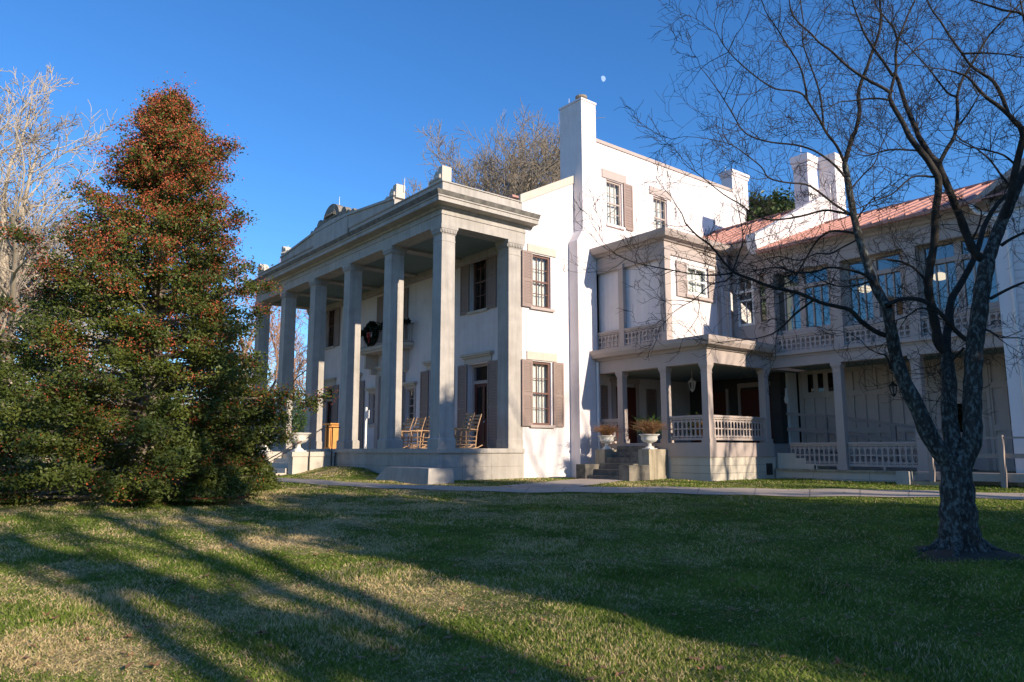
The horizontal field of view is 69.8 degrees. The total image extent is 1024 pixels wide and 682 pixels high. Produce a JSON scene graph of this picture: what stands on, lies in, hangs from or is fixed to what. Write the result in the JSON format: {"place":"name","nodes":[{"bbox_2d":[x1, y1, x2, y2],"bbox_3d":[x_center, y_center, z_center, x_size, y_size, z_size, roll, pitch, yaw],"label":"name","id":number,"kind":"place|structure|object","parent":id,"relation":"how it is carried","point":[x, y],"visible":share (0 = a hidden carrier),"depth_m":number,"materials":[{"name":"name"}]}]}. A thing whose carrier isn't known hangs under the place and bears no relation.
{"place":"outdoors","nodes":[
{"label":"outdoors","id":0,"kind":"place"},
{"bbox_2d":[0,455,1023,681],"bbox_3d":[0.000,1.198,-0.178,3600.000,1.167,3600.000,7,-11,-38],"label":"lawn ground","id":1,"kind":"structure","parent":0,"point":[483,515],"depth_m":8.09,"materials":[{"name":"green plant"}]},
{"bbox_2d":[0,393,73,465],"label":"shrub","id":2,"kind":"object","parent":1,"relation":"on","point":[31,455],"visible":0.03,"depth_m":33.16,"materials":[{"name":"green plant"}]},
{"bbox_2d":[9,243,71,362],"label":"pale tree","id":3,"kind":"object","parent":1,"relation":"on","point":[27,285],"visible":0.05,"depth_m":41.99,"materials":[{"name":"grey plant"}]},
{"bbox_2d":[11,177,85,267],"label":"pale tree","id":4,"kind":"object","parent":1,"relation":"on","point":[66,211],"visible":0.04,"depth_m":43.22,"materials":[{"name":"grey plant"}]},
{"bbox_2d":[0,193,120,462],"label":"bare tree","id":5,"kind":"object","parent":1,"relation":"on","point":[38,281],"visible":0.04,"depth_m":40.65,"materials":[{"name":"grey plant"}]},
{"bbox_2d":[14,286,121,458],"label":"pale tree","id":6,"kind":"object","parent":1,"relation":"on","point":[64,362],"depth_m":45.81,"materials":[{"name":"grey plant"}]},
{"bbox_2d":[0,63,136,458],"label":"pale tree","id":7,"kind":"object","parent":1,"relation":"on","point":[15,269],"visible":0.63,"depth_m":37.17,"materials":[{"name":"grey plant"}]},
{"bbox_2d":[0,101,139,374],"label":"bare tree","id":8,"kind":"object","parent":1,"relation":"on","point":[8,280],"visible":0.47,"depth_m":36.21,"materials":[{"name":"grey plant"}]},
{"bbox_2d":[15,339,305,462],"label":"distant woods","id":9,"kind":"object","parent":1,"relation":"on","point":[293,429],"visible":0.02,"depth_m":58.55,"materials":[{"name":"brown plant"}]},
{"bbox_2d":[0,71,338,503],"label":"holly tree","id":10,"kind":"object","parent":1,"relation":"on","point":[147,459],"visible":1,"depth_m":16.19,"materials":[{"name":"green plant"}]},
{"bbox_2d":[179,253,306,441],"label":"bare tree","id":11,"kind":"object","parent":1,"relation":"on","point":[270,340],"visible":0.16,"depth_m":57.57,"materials":[{"name":"brown plant"}]},
{"bbox_2d":[222,448,282,490],"bbox_3d":[-7.189,3.412,19.569,2.103,1.131,1.855,3,-9,-19],"label":"shrub","id":12,"kind":"object","parent":1,"relation":"on","point":[269,475],"visible":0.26,"depth_m":19.48,"materials":[{"name":"green plant"}]},
{"bbox_2d":[245,309,307,402],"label":"bare tree","id":13,"kind":"object","parent":1,"relation":"on","point":[299,346],"visible":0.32,"depth_m":65.79,"materials":[{"name":"brown plant"}]},
{"bbox_2d":[269,315,307,395],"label":"bare tree","id":14,"kind":"object","parent":1,"relation":"on","point":[297,381],"visible":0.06,"depth_m":64.49,"materials":[{"name":"brown plant"}]},
{"bbox_2d":[257,449,334,474],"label":"front steps","id":15,"kind":"structure","parent":1,"relation":"on","point":[291,463],"depth_m":28.61,"materials":[{"name":"stone"}]},
{"bbox_2d":[288,433,310,451],"bbox_3d":[-8.271,3.929,28.471,0.911,0.720,0.920,7,-11,-38],"label":"garden urn","id":16,"kind":"object","parent":15,"relation":"on","point":[302,437],"visible":0.86,"depth_m":28.25,"materials":[{"name":"white stone"}]},
{"bbox_2d":[290,406,308,432],"bbox_3d":[-8.264,3.072,28.583,0.665,1.332,0.739,-3,-9,22],"label":"boxwood","id":17,"kind":"object","parent":16,"relation":"in","point":[298,420],"visible":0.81,"depth_m":28.54,"materials":[{"name":"green plant"}]},
{"bbox_2d":[267,427,339,470],"bbox_3d":[-8.026,4.267,28.267,3.109,1.957,0.080,7,-11,-38],"label":"iron handrail","id":18,"kind":"object","parent":15,"relation":"on","point":[309,447],"visible":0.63,"depth_m":28.40,"materials":[{"name":"metal"}]},
{"bbox_2d":[375,467,453,484],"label":"mounting block","id":19,"kind":"structure","parent":1,"relation":"on","point":[424,475],"depth_m":22.46,"materials":[{"name":"stone"}]},
{"bbox_2d":[398,97,604,196],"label":"bare tree","id":20,"kind":"object","parent":1,"relation":"on","point":[536,171],"visible":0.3,"depth_m":62.52,"materials":[{"name":"brown plant"}]},
{"bbox_2d":[6,480,1023,681],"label":"fallen leaves","id":21,"kind":"object","parent":1,"relation":"on","point":[720,666],"visible":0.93,"depth_m":6.67,"materials":[{"name":"brown plant"}]},
{"bbox_2d":[504,161,559,193],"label":"bare tree","id":22,"kind":"object","parent":1,"relation":"on","point":[515,180],"depth_m":62.27,"materials":[{"name":"brown plant"}]},
{"bbox_2d":[576,446,667,480],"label":"porch steps","id":23,"kind":"structure","parent":1,"relation":"on","point":[631,463],"depth_m":24.80,"materials":[{"name":"stone"}]},
{"bbox_2d":[598,436,614,448],"bbox_3d":[3.405,3.645,26.360,0.653,0.480,0.660,7,-11,-38],"label":"garden urn","id":24,"kind":"object","parent":23,"relation":"on","point":[606,440],"visible":0.98,"depth_m":26.19,"materials":[{"name":"white stone"}]},
{"bbox_2d":[589,423,627,435],"bbox_3d":[3.443,3.203,26.413,1.429,0.528,1.450,-1,-9,7],"label":"dried plant","id":25,"kind":"object","parent":24,"relation":"in","point":[604,430],"visible":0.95,"depth_m":26.30,"materials":[{"name":"plant"}]},
{"bbox_2d":[639,434,659,448],"bbox_3d":[4.641,3.398,24.768,0.713,0.500,0.720,7,-11,-38],"label":"garden urn","id":26,"kind":"object","parent":23,"relation":"on","point":[649,439],"visible":1,"depth_m":24.58,"materials":[{"name":"white stone"}]},
{"bbox_2d":[625,419,671,433],"bbox_3d":[4.615,2.902,24.780,1.687,0.604,1.540,-4,-9,23],"label":"dried plant","id":27,"kind":"object","parent":26,"relation":"in","point":[646,428],"visible":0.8,"depth_m":24.70,"materials":[{"name":"plant"}]},
{"bbox_2d":[247,94,1023,486],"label":"mansion","id":28,"kind":"structure","parent":1,"relation":"on","point":[517,338],"depth_m":27.12,"materials":[{"name":"paint"}]},
{"bbox_2d":[327,401,331,422],"bbox_3d":[-9.432,4.403,38.444,0.050,2.490,1.120,7,-11,-38],"label":"door","id":29,"kind":"structure","parent":28,"relation":"in","point":[330,402],"depth_m":38.86,"materials":[{"name":"brown wood"}]},
{"bbox_2d":[323,423,338,448],"bbox_3d":[-7.784,4.118,31.776,0.560,1.090,0.780,7,-11,-38],"label":"lectern","id":30,"kind":"object","parent":28,"relation":"on","point":[328,437],"visible":0.84,"depth_m":31.53,"materials":[{"name":"orange wood"}]},
{"bbox_2d":[328,310,333,346],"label":"window","id":31,"kind":"structure","parent":28,"relation":"in","point":[330,312],"depth_m":39.46,"materials":[{"name":"glass"}]},
{"bbox_2d":[364,407,369,448],"bbox_3d":[-6.138,3.679,31.067,0.080,1.750,0.320,7,-11,-38],"label":"sign post","id":32,"kind":"object","parent":28,"relation":"on","point":[367,411],"visible":1,"depth_m":31.11,"materials":[{"name":"white paint"}]},
{"bbox_2d":[363,321,378,346],"bbox_3d":[-6.419,-0.339,33.437,0.399,1.197,1.240,7,-11,-38],"label":"wreath","id":33,"kind":"object","parent":28,"relation":"attached to","point":[369,341],"visible":0.94,"depth_m":33.24,"materials":[{"name":"green plant"}]},
{"bbox_2d":[372,394,374,423],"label":"window","id":34,"kind":"structure","parent":28,"relation":"in","point":[373,406],"depth_m":34.83,"materials":[{"name":"beige paint"}]},
{"bbox_2d":[361,318,411,335],"bbox_3d":[-5.927,-0.589,33.262,1.047,0.700,4.048,7,-11,-38],"label":"garland","id":35,"kind":"object","parent":28,"relation":"attached to","point":[380,325],"visible":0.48,"depth_m":32.81,"materials":[{"name":"green plant"}]},
{"bbox_2d":[402,418,414,447],"bbox_3d":[-4.341,3.589,28.556,0.992,1.222,0.658,6,-10,-35],"label":"rocking chair","id":36,"kind":"object","parent":28,"relation":"on","point":[405,425],"visible":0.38,"depth_m":28.72,"materials":[{"name":"brown wood"}]},
{"bbox_2d":[408,389,413,420],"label":"window","id":37,"kind":"structure","parent":28,"relation":"in","point":[410,391],"depth_m":32.25,"materials":[{"name":"beige paint"}]},
{"bbox_2d":[401,417,426,447],"bbox_3d":[-3.826,3.519,28.083,0.992,1.222,0.658,8,-12,-44],"label":"rocking chair","id":38,"kind":"object","parent":28,"relation":"on","point":[423,422],"visible":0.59,"depth_m":28.26,"materials":[{"name":"brown wood"}]},
{"bbox_2d":[405,417,429,447],"bbox_3d":[-3.397,3.417,27.399,0.992,1.222,0.658,5,-10,-31],"label":"rocking chair","id":39,"kind":"object","parent":28,"relation":"on","point":[423,437],"visible":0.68,"depth_m":27.43,"materials":[{"name":"brown wood"}]},
{"bbox_2d":[454,413,475,447],"bbox_3d":[-1.786,3.041,24.873,0.992,1.222,0.658,5,-10,-32],"label":"rocking chair","id":40,"kind":"object","parent":28,"relation":"on","point":[464,429],"visible":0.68,"depth_m":24.89,"materials":[{"name":"brown wood"}]},
{"bbox_2d":[454,414,481,447],"bbox_3d":[-1.574,3.143,25.558,0.992,1.222,0.658,8,-11,-42],"label":"rocking chair","id":41,"kind":"object","parent":28,"relation":"on","point":[475,426],"visible":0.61,"depth_m":25.59,"materials":[{"name":"brown wood"}]},
{"bbox_2d":[473,259,485,310],"bbox_3d":[-1.150,-2.342,28.926,0.110,2.344,1.100,7,-11,-38],"label":"window","id":42,"kind":"structure","parent":28,"relation":"in","point":[475,264],"depth_m":29.16,"materials":[{"name":"glass"}]},
{"bbox_2d":[475,383,486,447],"bbox_3d":[-1.107,2.875,28.184,0.120,2.490,1.120,7,-11,-38],"label":"door","id":43,"kind":"structure","parent":28,"relation":"in","point":[482,428],"depth_m":28.27,"materials":[{"name":"brown wood"}]},
{"bbox_2d":[533,361,549,424],"bbox_3d":[0.946,1.918,26.809,0.950,2.300,0.265,7,-11,-38],"label":"window","id":44,"kind":"structure","parent":28,"relation":"in","point":[541,370],"depth_m":26.94,"materials":[{"name":"glass"}]},
{"bbox_2d":[533,255,549,308],"bbox_3d":[0.961,-2.185,27.432,0.950,2.000,0.265,7,-11,-38],"label":"window","id":45,"kind":"structure","parent":28,"relation":"in","point":[541,298],"depth_m":27.56,"materials":[{"name":"glass"}]},
{"bbox_2d":[606,180,620,225],"bbox_3d":[4.118,-5.668,30.524,0.920,1.900,0.261,7,-11,-38],"label":"window","id":46,"kind":"structure","parent":28,"relation":"in","point":[612,189],"depth_m":30.65,"materials":[{"name":"beige paint"}]},
{"bbox_2d":[616,386,636,442],"bbox_3d":[4.520,2.964,29.251,1.200,2.250,0.096,7,-11,-38],"label":"porch door","id":47,"kind":"structure","parent":28,"relation":"in","point":[631,392],"depth_m":29.41,"materials":[{"name":"wood"}]},
{"bbox_2d":[653,197,665,229],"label":"window","id":48,"kind":"structure","parent":28,"relation":"in","point":[658,213],"depth_m":32.49,"materials":[{"name":"beige paint"}]},
{"bbox_2d":[688,371,695,391],"bbox_3d":[6.652,1.504,27.119,0.279,0.790,0.322,7,-11,-38],"label":"hanging lantern","id":49,"kind":"object","parent":28,"relation":"hanging from","point":[691,380],"visible":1,"depth_m":27.07,"materials":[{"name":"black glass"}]},
{"bbox_2d":[687,265,706,297],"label":"window","id":50,"kind":"structure","parent":28,"relation":"in","point":[698,287],"depth_m":27.26,"materials":[{"name":"white glass"}]},
{"bbox_2d":[713,389,772,442],"bbox_3d":[9.269,3.124,29.987,0.056,2.150,3.100,7,-11,-38],"label":"porch door","id":51,"kind":"structure","parent":28,"relation":"in","point":[749,398],"depth_m":29.73,"materials":[{"name":"wood"}]},
{"bbox_2d":[737,274,754,326],"bbox_3d":[8.901,-1.537,27.886,0.110,1.944,0.700,7,-11,-38],"label":"window","id":52,"kind":"structure","parent":28,"relation":"in","point":[739,311],"depth_m":27.85,"materials":[{"name":"white glass"}]},
{"bbox_2d":[757,271,766,323],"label":"window","id":53,"kind":"structure","parent":28,"relation":"in","point":[760,316],"depth_m":27.37,"materials":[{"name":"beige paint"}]},
{"bbox_2d":[782,388,789,403],"bbox_3d":[10.255,2.063,27.513,0.190,0.620,0.290,7,-11,-38],"label":"wall lamp","id":54,"kind":"object","parent":28,"relation":"attached to","point":[786,399],"visible":1,"depth_m":27.43,"materials":[{"name":"white glass"}]},
{"bbox_2d":[777,266,833,334],"bbox_3d":[10.289,-1.443,25.964,0.182,2.300,2.580,7,-11,-38],"label":"window","id":55,"kind":"structure","parent":28,"relation":"in","point":[803,312],"depth_m":25.82,"materials":[{"name":"beige paint"}]},
{"bbox_2d":[806,373,814,393],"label":"window","id":56,"kind":"structure","parent":28,"relation":"in","point":[810,377],"depth_m":27.86,"materials":[{"name":"black glass"}]},
{"bbox_2d":[816,373,824,392],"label":"window","id":57,"kind":"structure","parent":28,"relation":"in","point":[820,376],"depth_m":27.55,"materials":[{"name":"black glass"}]},
{"bbox_2d":[826,372,833,392],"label":"window","id":58,"kind":"structure","parent":28,"relation":"in","point":[830,387],"depth_m":27.27,"materials":[{"name":"black glass"}]},
{"bbox_2d":[859,266,870,292],"bbox_3d":[12.484,-2.395,26.026,0.440,1.400,0.440,7,-11,-38],"label":"ceiling lamp","id":59,"kind":"object","parent":28,"relation":"hanging from","point":[867,290],"visible":0.41,"depth_m":25.80,"materials":[{"name":"white glass"}]},
{"bbox_2d":[843,251,908,325],"bbox_3d":[11.884,-1.734,24.009,0.182,2.300,2.300,7,-11,-38],"label":"window","id":60,"kind":"structure","parent":28,"relation":"in","point":[877,312],"depth_m":23.96,"materials":[{"name":"blue glass"}]},
{"bbox_2d":[786,412,975,470],"bbox_3d":[12.434,3.376,25.295,1.280,2.030,6.000,7,-11,-38],"label":"ramp rail","id":61,"kind":"object","parent":28,"relation":"on","point":[826,430],"visible":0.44,"depth_m":25.13,"materials":[{"name":"paint"}]},
{"bbox_2d":[889,370,897,396],"bbox_3d":[12.521,1.214,24.155,0.259,1.290,0.299,7,-11,-38],"label":"hanging lantern","id":62,"kind":"object","parent":28,"relation":"hanging from","point":[892,383],"visible":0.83,"depth_m":24.06,"materials":[{"name":"black metal"}]},
{"bbox_2d":[933,248,945,280],"bbox_3d":[14.023,-2.675,24.140,0.440,1.400,0.440,7,-11,-38],"label":"ceiling lamp","id":63,"kind":"object","parent":28,"relation":"hanging from","point":[941,275],"visible":0.77,"depth_m":23.96,"materials":[{"name":"white glass"}]},
{"bbox_2d":[918,233,999,315],"bbox_3d":[13.473,-2.024,22.062,0.182,2.300,2.520,7,-11,-38],"label":"window","id":64,"kind":"structure","parent":28,"relation":"in","point":[922,255],"depth_m":22.16,"materials":[{"name":"beige paint"}]},
{"bbox_2d":[957,397,988,470],"bbox_3d":[14.656,2.960,23.591,0.045,2.350,1.050,7,-11,-38],"label":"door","id":65,"kind":"structure","parent":28,"relation":"in","point":[980,463],"depth_m":23.24,"materials":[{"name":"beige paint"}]},
{"bbox_3d":[6.506,3.365,25.189,0.260,0.260,0.260,7,-11,-38],"label":"flower pot","id":66,"kind":"object","parent":28,"relation":"on","visible":0},
{"bbox_2d":[692,421,702,434],"bbox_3d":[6.487,2.982,25.244,1.022,1.020,1.126,7,-11,-38],"label":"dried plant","id":67,"kind":"object","parent":66,"relation":"in","point":[698,429],"visible":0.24,"depth_m":25.19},
{"bbox_2d":[748,185,794,321],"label":"magnolia tree","id":68,"kind":"object","parent":1,"relation":"on","point":[775,211],"visible":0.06,"depth_m":45.98,"materials":[{"name":"green plant"}]},
{"bbox_2d":[560,0,1023,557],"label":"bare tree","id":69,"kind":"object","parent":1,"relation":"on","point":[954,452],"visible":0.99,"depth_m":10.33,"materials":[{"name":"grey plant"}]},
{"bbox_2d":[896,471,940,485],"bbox_3d":[11.912,4.110,20.824,0.950,0.800,1.700,7,-11,-38],"label":"stone landing","id":70,"kind":"object","parent":1,"relation":"on","point":[904,477],"visible":0.19,"depth_m":21.08,"materials":[{"name":"stone"}]},
{"bbox_2d":[909,545,1023,562],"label":"soil ring","id":71,"kind":"object","parent":1,"relation":"on","point":[944,554],"visible":0.4,"depth_m":9.32,"materials":[{"name":"brown soil"}]},
{"bbox_2d":[912,435,1023,487],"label":"railing","id":72,"kind":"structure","parent":1,"relation":"on","point":[1003,477],"depth_m":19.74,"materials":[{"name":"grey wood"}]},
{"bbox_2d":[0,0,1023,450],"label":"sky","id":73,"kind":"structure","parent":0,"point":[325,98],"materials":[{"name":"blue"}]},
{"bbox_2d":[505,479,623,487],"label":"concrete path","id":74,"kind":"structure","parent":0,"point":[567,483],"depth_m":22.18,"materials":[{"name":"grey concrete"}]},
{"bbox_2d":[256,476,1023,498],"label":"concrete path","id":75,"kind":"structure","parent":0,"point":[813,492],"depth_m":19.06,"materials":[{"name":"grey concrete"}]},
{"bbox_3d":[5.029,3.534,26.597,0.400,0.340,0.400,7,-11,-38],"label":"flower pot","id":76,"kind":"object","parent":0,"visible":0},
{"bbox_2d":[630,413,672,436],"bbox_3d":[5.030,3.142,26.718,1.645,1.137,1.554,-4,-9,24],"label":"porch plant","id":77,"kind":"object","parent":76,"relation":"in","point":[655,421],"visible":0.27,"depth_m":26.64,"materials":[{"name":"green plant"}]}
]}

